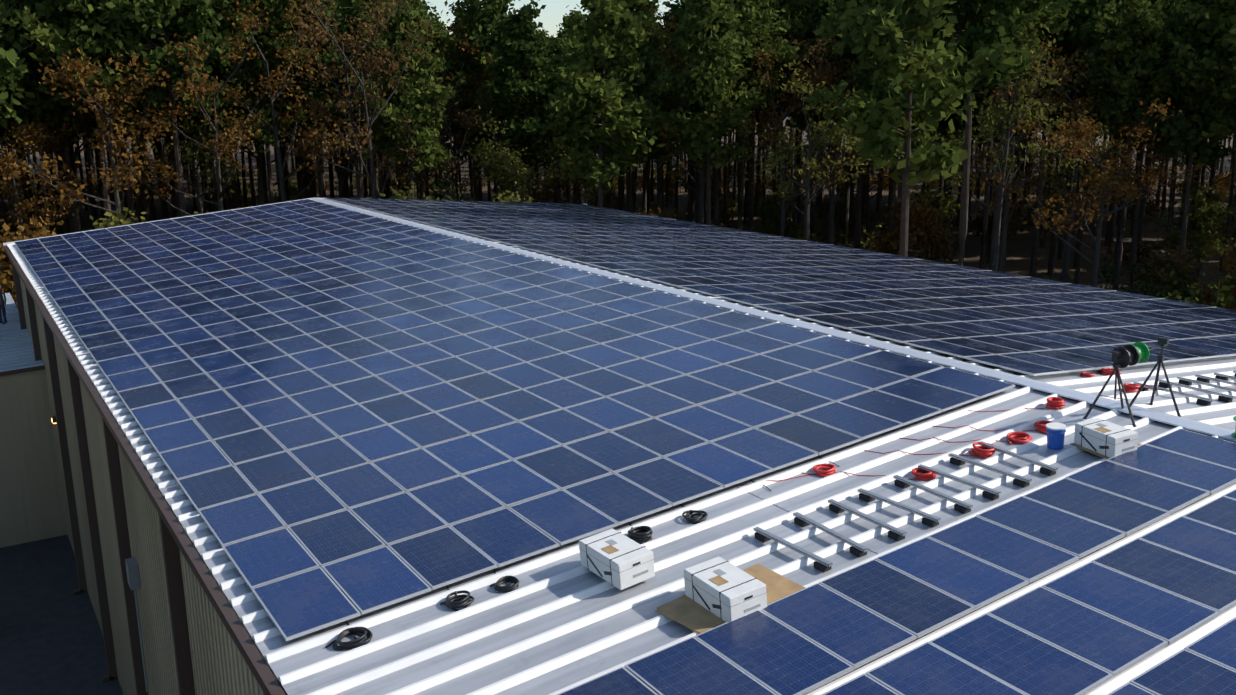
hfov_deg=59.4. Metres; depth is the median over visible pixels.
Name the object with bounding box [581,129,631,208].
pine tree
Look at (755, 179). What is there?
shrub
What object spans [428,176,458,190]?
shrub
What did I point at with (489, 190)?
pine tree
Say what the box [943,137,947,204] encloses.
pine tree
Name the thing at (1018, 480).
conduit support
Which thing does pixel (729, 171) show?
pine tree
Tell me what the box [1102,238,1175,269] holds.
shrub
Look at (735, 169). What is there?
pine tree
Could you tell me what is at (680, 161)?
pine tree
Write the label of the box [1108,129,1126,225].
pine tree
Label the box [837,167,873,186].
shrub
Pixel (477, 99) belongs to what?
pine tree
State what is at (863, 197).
pine tree
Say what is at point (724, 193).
pine tree
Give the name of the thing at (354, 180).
shrub
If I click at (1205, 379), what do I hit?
conduit support
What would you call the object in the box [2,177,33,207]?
shrub
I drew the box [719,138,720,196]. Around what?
pine tree
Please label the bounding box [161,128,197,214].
pine tree
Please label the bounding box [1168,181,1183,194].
shrub
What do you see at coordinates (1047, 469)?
conduit support
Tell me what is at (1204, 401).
conduit support
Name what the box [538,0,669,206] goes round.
pine tree
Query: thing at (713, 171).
pine tree
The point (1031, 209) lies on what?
shrub
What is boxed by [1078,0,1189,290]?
pine tree
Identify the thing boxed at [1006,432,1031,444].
red cable coil
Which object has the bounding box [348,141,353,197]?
pine tree
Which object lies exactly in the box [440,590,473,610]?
black cable coil
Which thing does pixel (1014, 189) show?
pine tree
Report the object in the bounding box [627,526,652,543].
black cable coil
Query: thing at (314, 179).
pine tree
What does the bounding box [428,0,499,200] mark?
pine tree
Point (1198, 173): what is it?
pine tree
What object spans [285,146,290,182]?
pine tree
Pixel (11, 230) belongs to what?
shrub
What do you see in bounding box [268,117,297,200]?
pine tree
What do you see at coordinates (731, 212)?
shrub
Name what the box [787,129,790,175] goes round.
pine tree
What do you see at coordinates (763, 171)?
pine tree
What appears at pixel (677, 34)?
pine tree
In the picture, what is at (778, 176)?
pine tree
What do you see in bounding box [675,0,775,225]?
pine tree
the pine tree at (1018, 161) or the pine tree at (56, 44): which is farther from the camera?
the pine tree at (1018, 161)
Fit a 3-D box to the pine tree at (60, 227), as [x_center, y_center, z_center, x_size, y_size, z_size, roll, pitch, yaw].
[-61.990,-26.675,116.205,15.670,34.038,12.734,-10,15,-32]
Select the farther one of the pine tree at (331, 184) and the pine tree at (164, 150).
the pine tree at (164, 150)
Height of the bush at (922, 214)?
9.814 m
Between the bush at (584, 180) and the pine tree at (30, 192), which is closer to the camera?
the bush at (584, 180)
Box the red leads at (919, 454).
[741,406,1056,485]
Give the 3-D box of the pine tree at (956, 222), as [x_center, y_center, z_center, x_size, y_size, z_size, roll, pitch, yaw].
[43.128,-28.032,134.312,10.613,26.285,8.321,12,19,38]
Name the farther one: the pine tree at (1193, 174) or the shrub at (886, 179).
the shrub at (886, 179)
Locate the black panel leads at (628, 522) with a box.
[345,456,838,638]
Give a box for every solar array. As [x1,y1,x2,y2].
[14,199,1014,640]
[325,198,1235,375]
[556,428,1235,694]
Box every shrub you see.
[0,215,34,235]
[0,221,25,241]
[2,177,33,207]
[5,190,35,209]
[10,191,59,209]
[86,183,111,201]
[131,182,157,200]
[153,182,169,198]
[183,179,201,198]
[224,190,250,202]
[225,198,257,207]
[247,183,295,204]
[254,174,296,196]
[288,182,298,198]
[295,172,327,193]
[316,180,334,193]
[352,175,378,192]
[392,178,424,196]
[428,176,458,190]
[491,185,507,199]
[534,178,564,201]
[539,172,571,193]
[603,183,617,202]
[606,175,625,190]
[636,175,656,195]
[637,173,685,195]
[638,162,665,185]
[638,200,666,216]
[639,208,726,226]
[654,162,683,177]
[663,177,686,203]
[684,173,735,203]
[691,198,743,227]
[711,186,743,215]
[727,158,761,182]
[736,170,776,184]
[754,184,770,196]
[766,165,790,186]
[798,229,822,241]
[829,180,871,198]
[835,184,872,205]
[835,214,872,240]
[835,235,852,246]
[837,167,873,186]
[840,222,887,250]
[870,170,898,190]
[908,228,957,259]
[916,249,939,260]
[922,172,954,190]
[935,254,984,268]
[953,174,993,196]
[1010,188,1034,215]
[1018,189,1062,224]
[1041,272,1060,281]
[1043,186,1082,198]
[1046,219,1076,239]
[1053,184,1118,218]
[1098,240,1195,294]
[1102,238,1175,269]
[1107,179,1164,212]
[1112,263,1204,300]
[1117,197,1165,222]
[1132,165,1169,197]
[1156,270,1235,307]
[1164,285,1202,304]
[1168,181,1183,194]
[1178,256,1235,307]
[1192,221,1235,252]
[1193,187,1233,224]
[1201,165,1235,189]
[1205,171,1235,193]
[1215,185,1234,199]
[1227,270,1235,304]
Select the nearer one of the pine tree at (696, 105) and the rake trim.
the rake trim
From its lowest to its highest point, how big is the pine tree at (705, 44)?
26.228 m
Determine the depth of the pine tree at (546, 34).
181.07 m
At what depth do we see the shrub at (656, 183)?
174.36 m
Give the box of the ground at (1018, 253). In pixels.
[0,117,1235,308]
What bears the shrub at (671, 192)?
on the ground at (1018, 253)
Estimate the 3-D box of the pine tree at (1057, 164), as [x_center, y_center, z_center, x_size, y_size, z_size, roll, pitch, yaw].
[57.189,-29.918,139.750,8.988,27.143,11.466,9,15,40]
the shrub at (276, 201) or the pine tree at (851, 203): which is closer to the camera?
the pine tree at (851, 203)
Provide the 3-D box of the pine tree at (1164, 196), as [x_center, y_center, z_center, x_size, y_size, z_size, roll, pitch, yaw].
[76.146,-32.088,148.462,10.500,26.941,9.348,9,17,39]
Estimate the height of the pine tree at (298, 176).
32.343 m
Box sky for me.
[421,0,680,42]
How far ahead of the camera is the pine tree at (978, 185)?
165.28 m
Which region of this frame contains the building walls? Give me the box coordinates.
[11,252,277,694]
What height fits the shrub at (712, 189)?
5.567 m
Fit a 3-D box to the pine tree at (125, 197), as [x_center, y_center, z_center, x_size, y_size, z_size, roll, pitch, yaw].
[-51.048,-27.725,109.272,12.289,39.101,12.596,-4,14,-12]
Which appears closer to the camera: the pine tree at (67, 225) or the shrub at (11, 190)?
the pine tree at (67, 225)
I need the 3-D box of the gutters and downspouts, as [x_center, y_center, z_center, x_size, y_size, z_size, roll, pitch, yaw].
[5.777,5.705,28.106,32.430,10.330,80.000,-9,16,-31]
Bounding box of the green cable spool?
[1232,416,1235,437]
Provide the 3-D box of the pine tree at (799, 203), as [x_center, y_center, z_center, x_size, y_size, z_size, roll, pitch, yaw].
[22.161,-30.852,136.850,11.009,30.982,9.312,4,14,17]
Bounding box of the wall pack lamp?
[51,415,56,423]
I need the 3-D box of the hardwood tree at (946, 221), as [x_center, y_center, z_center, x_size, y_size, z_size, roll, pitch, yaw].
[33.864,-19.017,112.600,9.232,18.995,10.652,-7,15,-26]
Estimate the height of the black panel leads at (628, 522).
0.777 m
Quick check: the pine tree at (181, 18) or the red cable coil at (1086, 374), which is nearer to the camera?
the red cable coil at (1086, 374)
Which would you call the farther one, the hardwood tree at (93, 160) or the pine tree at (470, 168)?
the hardwood tree at (93, 160)
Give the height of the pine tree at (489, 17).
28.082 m
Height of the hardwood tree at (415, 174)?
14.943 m
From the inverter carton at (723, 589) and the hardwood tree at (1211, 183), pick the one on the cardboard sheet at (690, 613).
the inverter carton at (723, 589)
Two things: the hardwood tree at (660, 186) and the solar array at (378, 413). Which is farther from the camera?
the hardwood tree at (660, 186)
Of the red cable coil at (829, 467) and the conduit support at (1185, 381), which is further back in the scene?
the conduit support at (1185, 381)
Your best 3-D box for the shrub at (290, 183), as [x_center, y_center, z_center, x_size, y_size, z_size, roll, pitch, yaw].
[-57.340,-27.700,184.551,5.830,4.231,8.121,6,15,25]
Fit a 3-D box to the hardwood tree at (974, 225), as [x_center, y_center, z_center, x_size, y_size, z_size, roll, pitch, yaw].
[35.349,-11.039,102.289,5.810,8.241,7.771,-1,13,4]
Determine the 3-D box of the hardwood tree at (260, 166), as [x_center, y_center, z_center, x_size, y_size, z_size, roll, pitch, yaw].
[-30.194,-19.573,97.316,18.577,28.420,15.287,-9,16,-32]
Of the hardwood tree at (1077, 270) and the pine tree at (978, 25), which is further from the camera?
the hardwood tree at (1077, 270)
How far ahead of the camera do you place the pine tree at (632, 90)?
93.48 m
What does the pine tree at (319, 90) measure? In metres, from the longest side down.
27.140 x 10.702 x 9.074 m
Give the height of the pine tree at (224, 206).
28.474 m
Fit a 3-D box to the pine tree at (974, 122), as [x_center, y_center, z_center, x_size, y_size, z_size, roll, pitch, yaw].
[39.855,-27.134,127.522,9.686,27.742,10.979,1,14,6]
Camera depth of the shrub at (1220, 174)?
173.30 m
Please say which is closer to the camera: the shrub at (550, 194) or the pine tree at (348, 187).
the pine tree at (348, 187)
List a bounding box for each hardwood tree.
[0,37,177,224]
[0,115,99,235]
[0,121,32,162]
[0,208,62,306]
[1,145,10,189]
[12,15,104,232]
[74,146,78,170]
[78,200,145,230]
[79,137,96,189]
[91,8,278,215]
[104,73,255,213]
[164,0,364,201]
[184,4,346,205]
[272,0,433,198]
[279,0,413,197]
[290,149,294,170]
[306,37,365,197]
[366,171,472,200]
[376,129,461,199]
[386,52,498,200]
[387,15,491,199]
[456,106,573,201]
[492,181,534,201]
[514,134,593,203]
[516,111,565,202]
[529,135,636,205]
[562,2,690,216]
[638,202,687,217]
[649,52,777,223]
[652,13,759,222]
[718,47,881,236]
[738,57,876,240]
[749,94,829,235]
[776,5,884,244]
[819,133,898,247]
[902,21,1108,270]
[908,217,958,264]
[909,175,960,258]
[940,117,978,252]
[944,49,1092,271]
[968,192,1029,268]
[986,97,1200,286]
[1008,33,1191,282]
[1042,127,1119,283]
[1047,28,1192,278]
[1058,103,1136,268]
[1105,96,1221,261]
[1139,181,1235,299]
[1166,77,1235,280]
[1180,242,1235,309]
[1207,133,1235,270]
[1220,135,1226,172]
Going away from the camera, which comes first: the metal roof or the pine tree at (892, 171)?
the metal roof
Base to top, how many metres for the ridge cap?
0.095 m
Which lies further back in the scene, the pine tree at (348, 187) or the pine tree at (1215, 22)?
the pine tree at (348, 187)
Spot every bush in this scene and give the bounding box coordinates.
[750,191,817,238]
[856,191,947,257]
[1127,241,1207,297]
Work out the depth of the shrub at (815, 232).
120.79 m
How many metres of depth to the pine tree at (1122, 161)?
160.08 m
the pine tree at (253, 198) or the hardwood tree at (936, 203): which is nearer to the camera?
the hardwood tree at (936, 203)
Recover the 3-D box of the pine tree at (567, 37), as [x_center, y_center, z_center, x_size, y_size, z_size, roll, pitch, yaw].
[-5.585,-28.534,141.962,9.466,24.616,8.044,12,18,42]
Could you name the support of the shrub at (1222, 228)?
on the ground at (1018, 253)
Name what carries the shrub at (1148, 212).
on the ground at (1018, 253)
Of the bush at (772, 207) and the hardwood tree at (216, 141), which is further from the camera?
the bush at (772, 207)
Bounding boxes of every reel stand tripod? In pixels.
[1083,342,1155,426]
[1129,337,1180,416]
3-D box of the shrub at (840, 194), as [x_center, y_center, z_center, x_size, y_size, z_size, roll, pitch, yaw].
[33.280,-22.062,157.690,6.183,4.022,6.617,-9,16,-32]
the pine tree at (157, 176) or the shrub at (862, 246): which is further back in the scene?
the pine tree at (157, 176)
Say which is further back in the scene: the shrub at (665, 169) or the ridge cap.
the shrub at (665, 169)
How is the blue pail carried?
on the metal roof
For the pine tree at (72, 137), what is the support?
on the ground at (1018, 253)
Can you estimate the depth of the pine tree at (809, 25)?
99.47 m
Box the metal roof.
[7,199,1235,694]
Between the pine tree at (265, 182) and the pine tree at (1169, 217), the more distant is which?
the pine tree at (265, 182)
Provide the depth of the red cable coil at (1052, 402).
19.86 m
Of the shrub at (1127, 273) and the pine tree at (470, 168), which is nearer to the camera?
the shrub at (1127, 273)
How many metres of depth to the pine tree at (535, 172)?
168.42 m
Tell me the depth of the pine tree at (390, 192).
153.79 m
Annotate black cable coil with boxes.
[325,627,372,650]
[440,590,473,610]
[490,576,518,591]
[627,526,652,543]
[682,510,707,523]
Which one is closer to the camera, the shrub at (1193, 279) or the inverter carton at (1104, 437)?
the inverter carton at (1104, 437)
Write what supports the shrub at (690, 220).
on the ground at (1018, 253)
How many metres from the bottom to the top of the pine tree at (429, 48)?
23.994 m
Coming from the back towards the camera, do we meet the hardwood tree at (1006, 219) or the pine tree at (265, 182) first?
the pine tree at (265, 182)
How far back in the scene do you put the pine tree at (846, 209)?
120.16 m
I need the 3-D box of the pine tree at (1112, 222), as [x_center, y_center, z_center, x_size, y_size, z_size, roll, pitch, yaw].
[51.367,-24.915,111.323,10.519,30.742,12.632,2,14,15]
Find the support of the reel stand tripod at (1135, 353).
on the metal roof
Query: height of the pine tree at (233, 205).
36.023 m
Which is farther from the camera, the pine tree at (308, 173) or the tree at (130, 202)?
the pine tree at (308, 173)
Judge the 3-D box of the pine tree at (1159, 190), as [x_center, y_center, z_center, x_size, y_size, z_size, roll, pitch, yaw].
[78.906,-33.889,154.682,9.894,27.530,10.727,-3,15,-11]
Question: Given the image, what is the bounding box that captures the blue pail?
[1046,422,1065,449]
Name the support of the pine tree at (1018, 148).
on the ground at (1018, 253)
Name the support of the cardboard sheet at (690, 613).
on the metal roof
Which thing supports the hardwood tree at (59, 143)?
on the ground at (1018, 253)
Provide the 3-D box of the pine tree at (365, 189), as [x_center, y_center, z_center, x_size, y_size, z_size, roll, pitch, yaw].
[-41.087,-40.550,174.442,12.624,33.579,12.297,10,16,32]
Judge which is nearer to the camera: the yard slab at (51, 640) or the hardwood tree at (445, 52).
the yard slab at (51, 640)
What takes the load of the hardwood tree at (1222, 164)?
on the ground at (1018, 253)
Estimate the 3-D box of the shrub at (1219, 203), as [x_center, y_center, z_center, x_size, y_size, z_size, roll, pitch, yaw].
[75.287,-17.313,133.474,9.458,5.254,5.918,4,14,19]
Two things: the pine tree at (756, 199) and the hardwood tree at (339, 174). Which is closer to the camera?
the hardwood tree at (339, 174)
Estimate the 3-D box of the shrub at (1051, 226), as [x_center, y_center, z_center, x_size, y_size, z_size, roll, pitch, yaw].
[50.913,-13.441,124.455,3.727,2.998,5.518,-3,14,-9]
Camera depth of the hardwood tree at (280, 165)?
87.41 m
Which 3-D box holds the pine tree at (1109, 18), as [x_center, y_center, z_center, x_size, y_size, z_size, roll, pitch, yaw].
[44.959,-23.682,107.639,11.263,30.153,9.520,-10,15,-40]
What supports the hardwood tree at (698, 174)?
on the ground at (1018, 253)
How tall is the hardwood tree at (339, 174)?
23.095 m
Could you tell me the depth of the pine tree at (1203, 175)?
152.83 m
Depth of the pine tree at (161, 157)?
168.97 m
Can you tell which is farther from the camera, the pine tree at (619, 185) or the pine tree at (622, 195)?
the pine tree at (619, 185)
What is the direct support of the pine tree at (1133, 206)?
on the ground at (1018, 253)
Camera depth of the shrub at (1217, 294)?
61.31 m
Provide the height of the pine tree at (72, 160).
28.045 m
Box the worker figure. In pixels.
[0,285,7,323]
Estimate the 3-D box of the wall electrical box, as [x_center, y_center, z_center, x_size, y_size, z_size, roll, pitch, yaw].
[-11.129,6.506,25.204,0.211,3.300,0.450,-9,16,-31]
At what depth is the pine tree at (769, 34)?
91.60 m
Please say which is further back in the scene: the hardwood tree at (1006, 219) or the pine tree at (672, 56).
the pine tree at (672, 56)
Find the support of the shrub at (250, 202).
on the ground at (1018, 253)
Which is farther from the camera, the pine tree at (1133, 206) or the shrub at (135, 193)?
the shrub at (135, 193)
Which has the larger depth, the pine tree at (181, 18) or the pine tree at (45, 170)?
the pine tree at (45, 170)
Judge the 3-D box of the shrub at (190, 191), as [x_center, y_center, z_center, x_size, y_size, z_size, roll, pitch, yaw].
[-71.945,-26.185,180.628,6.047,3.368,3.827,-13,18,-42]
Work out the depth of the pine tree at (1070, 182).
148.31 m
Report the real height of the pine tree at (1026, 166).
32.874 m
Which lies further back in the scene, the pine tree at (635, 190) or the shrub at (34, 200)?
the shrub at (34, 200)
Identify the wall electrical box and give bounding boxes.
[125,557,147,691]
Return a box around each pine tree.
[0,0,36,128]
[0,0,74,239]
[0,0,115,231]
[0,0,167,227]
[0,30,11,278]
[0,122,16,272]
[0,130,35,227]
[0,141,46,230]
[12,107,67,234]
[17,140,32,235]
[30,142,75,173]
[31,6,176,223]
[35,81,94,233]
[40,152,52,209]
[44,80,84,233]
[45,150,57,234]
[52,8,166,218]
[61,0,240,216]
[69,134,81,226]
[72,145,76,181]
[76,140,87,210]
[82,131,96,228]
[85,130,93,229]
[86,130,114,206]
[86,131,91,165]
[87,132,102,216]
[89,162,98,220]
[96,128,114,227]
[113,127,142,222]
[115,7,213,221]
[115,128,128,217]
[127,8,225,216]
[143,138,156,220]
[152,136,162,211]
[154,85,179,216]
[155,138,168,218]
[159,138,167,204]
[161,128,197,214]
[162,137,166,167]
[166,134,176,217]
[179,129,186,178]
[182,142,191,193]
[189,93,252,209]
[193,0,351,201]
[195,4,259,211]
[198,142,211,212]
[200,154,205,209]
[204,0,332,203]
[211,6,259,208]
[220,129,242,210]
[230,138,234,208]
[234,142,241,199]
[241,145,247,207]
[247,144,255,205]
[248,0,372,197]
[256,25,271,204]
[258,0,341,198]
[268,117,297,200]
[274,148,279,200]
[282,142,292,200]
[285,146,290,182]
[288,0,335,197]
[294,143,301,199]
[303,135,308,197]
[305,133,309,195]
[312,144,316,197]
[318,12,337,197]
[322,4,337,197]
[325,0,429,198]
[331,5,420,198]
[334,0,407,198]
[335,127,344,197]
[337,2,391,196]
[342,139,346,197]
[343,4,457,198]
[344,135,350,197]
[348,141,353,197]
[363,161,367,197]
[387,3,397,198]
[396,0,454,198]
[397,3,401,198]
[405,154,409,197]
[410,24,449,199]
[423,19,462,199]
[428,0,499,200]
[434,0,557,200]
[444,96,495,200]
[447,20,478,187]
[449,127,473,200]
[454,143,457,197]
[457,149,461,200]
[462,52,542,197]
[480,0,571,200]
[487,176,490,200]
[494,99,528,201]
[522,36,580,202]
[534,159,536,202]
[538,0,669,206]
[540,29,553,191]
[543,39,560,202]
[545,40,593,202]
[551,26,576,201]
[556,7,591,200]
[559,33,580,195]
[561,11,607,193]
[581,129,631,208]
[583,43,620,205]
[586,10,677,211]
[588,0,679,210]
[620,167,624,210]
[633,9,684,212]
[635,168,635,212]
[636,164,637,191]
[646,0,674,214]
[651,159,653,201]
[653,23,684,216]
[655,0,766,224]
[660,0,690,221]
[665,159,668,206]
[668,10,686,218]
[671,0,764,222]
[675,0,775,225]
[679,150,681,174]
[684,154,687,192]
[687,0,800,229]
[690,0,805,231]
[712,70,759,226]
[712,137,715,204]
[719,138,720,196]
[727,132,731,190]
[732,126,736,200]
[737,66,773,216]
[746,89,782,228]
[750,3,781,231]
[754,0,829,235]
[754,129,760,215]
[772,18,801,224]
[772,116,776,218]
[777,129,780,205]
[779,101,835,232]
[782,48,855,227]
[785,0,876,206]
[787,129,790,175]
[793,114,823,218]
[794,0,883,248]
[805,0,1024,256]
[816,135,819,205]
[818,11,857,246]
[840,3,962,250]
[848,13,930,247]
[848,134,854,223]
[857,16,948,227]
[861,164,865,217]
[880,177,882,200]
[882,0,1066,265]
[931,38,979,261]
[940,119,976,231]
[942,0,1071,269]
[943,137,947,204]
[944,6,1059,268]
[954,113,981,225]
[968,131,980,212]
[972,109,1040,263]
[976,142,981,201]
[978,135,995,205]
[981,143,985,176]
[982,34,1061,272]
[995,0,1128,277]
[1010,126,1042,231]
[1012,135,1026,238]
[1018,142,1025,210]
[1022,132,1031,203]
[1028,129,1036,193]
[1039,9,1108,247]
[1047,0,1116,275]
[1047,93,1081,228]
[1053,135,1060,206]
[1054,120,1091,213]
[1057,0,1122,259]
[1076,142,1082,196]
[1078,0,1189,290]
[1081,105,1105,237]
[1082,0,1169,253]
[1091,0,1191,291]
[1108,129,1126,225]
[1116,144,1124,203]
[1120,134,1138,234]
[1133,0,1235,272]
[1144,24,1218,289]
[1155,0,1235,146]
[1155,153,1164,205]
[1161,155,1167,210]
[1166,0,1193,228]
[1173,82,1222,249]
[1187,6,1234,236]
[1189,165,1194,200]
[1199,140,1207,195]
[1222,78,1235,259]
[1229,128,1235,178]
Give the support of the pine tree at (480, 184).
on the ground at (1018, 253)
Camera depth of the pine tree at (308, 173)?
124.42 m
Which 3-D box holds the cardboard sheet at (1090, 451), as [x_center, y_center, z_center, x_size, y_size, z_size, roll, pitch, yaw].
[8.104,1.628,17.795,0.900,0.010,0.900,-11,17,-20]
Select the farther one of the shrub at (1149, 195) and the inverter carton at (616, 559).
the shrub at (1149, 195)
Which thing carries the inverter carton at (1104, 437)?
on the cardboard sheet at (1090, 451)
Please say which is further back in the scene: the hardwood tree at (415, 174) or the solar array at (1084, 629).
the hardwood tree at (415, 174)
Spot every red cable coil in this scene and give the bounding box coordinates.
[812,463,835,477]
[911,467,936,480]
[969,442,994,458]
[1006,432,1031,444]
[1034,420,1051,433]
[1046,397,1065,409]
[1080,372,1095,377]
[1099,368,1120,375]
[1121,383,1140,392]
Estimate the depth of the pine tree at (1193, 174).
159.97 m
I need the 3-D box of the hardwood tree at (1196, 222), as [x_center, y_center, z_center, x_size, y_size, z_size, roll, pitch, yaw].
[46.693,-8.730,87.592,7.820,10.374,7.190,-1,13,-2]
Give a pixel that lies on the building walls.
(220, 665)
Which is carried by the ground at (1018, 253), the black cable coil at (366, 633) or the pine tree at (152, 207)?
the pine tree at (152, 207)
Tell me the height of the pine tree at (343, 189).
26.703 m
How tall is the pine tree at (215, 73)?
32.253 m
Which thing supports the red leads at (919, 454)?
on the metal roof
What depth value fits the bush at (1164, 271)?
78.80 m
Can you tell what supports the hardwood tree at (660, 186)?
on the ground at (1018, 253)
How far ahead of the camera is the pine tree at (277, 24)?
91.04 m
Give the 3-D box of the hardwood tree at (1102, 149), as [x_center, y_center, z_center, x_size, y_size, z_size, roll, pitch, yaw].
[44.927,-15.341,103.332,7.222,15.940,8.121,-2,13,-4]
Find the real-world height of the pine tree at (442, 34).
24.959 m
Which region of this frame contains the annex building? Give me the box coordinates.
[0,293,66,547]
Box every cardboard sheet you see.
[655,564,804,633]
[1071,443,1141,458]
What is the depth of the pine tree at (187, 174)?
191.26 m
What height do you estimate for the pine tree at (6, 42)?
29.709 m
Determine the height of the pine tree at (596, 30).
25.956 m
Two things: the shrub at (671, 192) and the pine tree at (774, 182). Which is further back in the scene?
the shrub at (671, 192)
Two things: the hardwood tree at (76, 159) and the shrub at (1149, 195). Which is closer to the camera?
the shrub at (1149, 195)
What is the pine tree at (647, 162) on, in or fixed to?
on the ground at (1018, 253)
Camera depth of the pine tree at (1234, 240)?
109.06 m
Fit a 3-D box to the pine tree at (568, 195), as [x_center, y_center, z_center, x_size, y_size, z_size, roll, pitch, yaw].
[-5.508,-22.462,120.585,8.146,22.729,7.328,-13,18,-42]
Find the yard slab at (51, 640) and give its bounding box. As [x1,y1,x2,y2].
[0,534,122,694]
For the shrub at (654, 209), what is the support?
on the ground at (1018, 253)
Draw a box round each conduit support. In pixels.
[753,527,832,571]
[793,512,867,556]
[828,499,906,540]
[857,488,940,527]
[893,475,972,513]
[918,464,1000,499]
[948,453,1031,487]
[980,441,1057,475]
[1133,382,1213,405]
[1158,379,1234,402]
[1177,377,1235,391]
[1195,374,1235,384]
[1214,373,1235,380]
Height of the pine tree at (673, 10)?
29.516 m
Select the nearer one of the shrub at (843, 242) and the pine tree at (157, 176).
the shrub at (843, 242)
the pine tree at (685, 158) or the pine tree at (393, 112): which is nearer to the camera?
the pine tree at (393, 112)
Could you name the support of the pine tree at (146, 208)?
on the ground at (1018, 253)
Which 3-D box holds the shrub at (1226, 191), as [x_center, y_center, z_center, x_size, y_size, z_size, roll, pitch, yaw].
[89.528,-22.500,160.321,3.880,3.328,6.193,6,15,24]
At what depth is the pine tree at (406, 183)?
137.21 m
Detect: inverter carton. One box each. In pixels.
[579,528,654,589]
[684,556,766,621]
[1074,418,1138,457]
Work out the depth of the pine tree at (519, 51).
92.70 m
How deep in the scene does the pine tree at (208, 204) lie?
140.08 m
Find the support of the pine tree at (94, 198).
on the ground at (1018, 253)
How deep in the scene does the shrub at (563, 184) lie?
183.90 m
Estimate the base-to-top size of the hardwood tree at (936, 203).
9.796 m
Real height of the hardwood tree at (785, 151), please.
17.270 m
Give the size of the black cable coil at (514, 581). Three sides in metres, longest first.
0.391 x 0.376 x 0.103 m
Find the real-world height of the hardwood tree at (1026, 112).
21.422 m
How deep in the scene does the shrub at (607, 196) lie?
169.55 m
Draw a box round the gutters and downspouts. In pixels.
[3,245,287,694]
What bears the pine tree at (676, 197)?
on the ground at (1018, 253)
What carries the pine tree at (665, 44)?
on the ground at (1018, 253)
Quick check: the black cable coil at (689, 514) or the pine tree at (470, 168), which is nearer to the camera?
the black cable coil at (689, 514)
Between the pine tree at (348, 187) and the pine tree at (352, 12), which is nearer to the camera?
the pine tree at (352, 12)
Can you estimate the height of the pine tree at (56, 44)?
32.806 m
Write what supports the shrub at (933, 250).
on the ground at (1018, 253)
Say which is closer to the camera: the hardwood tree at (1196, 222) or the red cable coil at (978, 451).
the red cable coil at (978, 451)
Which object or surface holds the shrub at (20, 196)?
on the ground at (1018, 253)
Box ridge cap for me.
[312,198,1235,442]
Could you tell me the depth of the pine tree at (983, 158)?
197.73 m
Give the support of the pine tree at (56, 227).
on the ground at (1018, 253)
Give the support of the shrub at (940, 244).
on the ground at (1018, 253)
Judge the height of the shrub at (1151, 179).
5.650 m
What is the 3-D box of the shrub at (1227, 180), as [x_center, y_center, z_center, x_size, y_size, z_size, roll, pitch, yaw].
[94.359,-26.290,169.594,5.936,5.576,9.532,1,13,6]
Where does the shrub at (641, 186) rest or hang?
on the ground at (1018, 253)
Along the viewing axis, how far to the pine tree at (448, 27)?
126.21 m
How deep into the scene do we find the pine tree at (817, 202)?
161.90 m
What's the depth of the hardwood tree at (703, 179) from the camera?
92.47 m
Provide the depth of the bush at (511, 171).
88.28 m
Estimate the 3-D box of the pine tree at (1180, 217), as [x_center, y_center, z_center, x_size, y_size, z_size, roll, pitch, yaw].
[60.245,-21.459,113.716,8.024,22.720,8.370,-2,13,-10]
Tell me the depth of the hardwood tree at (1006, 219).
79.49 m
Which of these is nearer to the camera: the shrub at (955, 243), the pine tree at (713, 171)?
the shrub at (955, 243)
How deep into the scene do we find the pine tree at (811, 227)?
132.40 m
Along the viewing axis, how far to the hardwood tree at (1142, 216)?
107.07 m
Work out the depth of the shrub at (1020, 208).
146.89 m
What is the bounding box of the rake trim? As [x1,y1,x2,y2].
[3,198,586,249]
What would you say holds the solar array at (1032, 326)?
on the metal roof
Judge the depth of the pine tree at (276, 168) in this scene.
172.71 m
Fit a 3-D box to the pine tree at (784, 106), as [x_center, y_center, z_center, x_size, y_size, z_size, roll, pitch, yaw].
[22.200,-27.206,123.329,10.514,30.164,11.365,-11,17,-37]
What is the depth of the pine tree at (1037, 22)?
80.54 m
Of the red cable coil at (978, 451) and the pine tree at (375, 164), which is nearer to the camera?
the red cable coil at (978, 451)
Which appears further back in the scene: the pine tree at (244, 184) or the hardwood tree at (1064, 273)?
the pine tree at (244, 184)
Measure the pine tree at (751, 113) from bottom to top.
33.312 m
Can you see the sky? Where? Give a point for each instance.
(551, 16)
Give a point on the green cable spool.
(1234, 433)
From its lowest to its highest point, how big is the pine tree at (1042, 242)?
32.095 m
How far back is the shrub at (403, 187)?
175.94 m
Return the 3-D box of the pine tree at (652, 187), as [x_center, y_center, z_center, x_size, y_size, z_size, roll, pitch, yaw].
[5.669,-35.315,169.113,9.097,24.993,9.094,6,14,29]
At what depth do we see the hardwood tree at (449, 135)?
93.51 m
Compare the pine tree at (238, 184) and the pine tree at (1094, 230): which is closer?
the pine tree at (1094, 230)
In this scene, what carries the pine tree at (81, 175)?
on the ground at (1018, 253)
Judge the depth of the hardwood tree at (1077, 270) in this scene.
94.92 m
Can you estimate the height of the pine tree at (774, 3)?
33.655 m
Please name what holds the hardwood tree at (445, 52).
on the ground at (1018, 253)

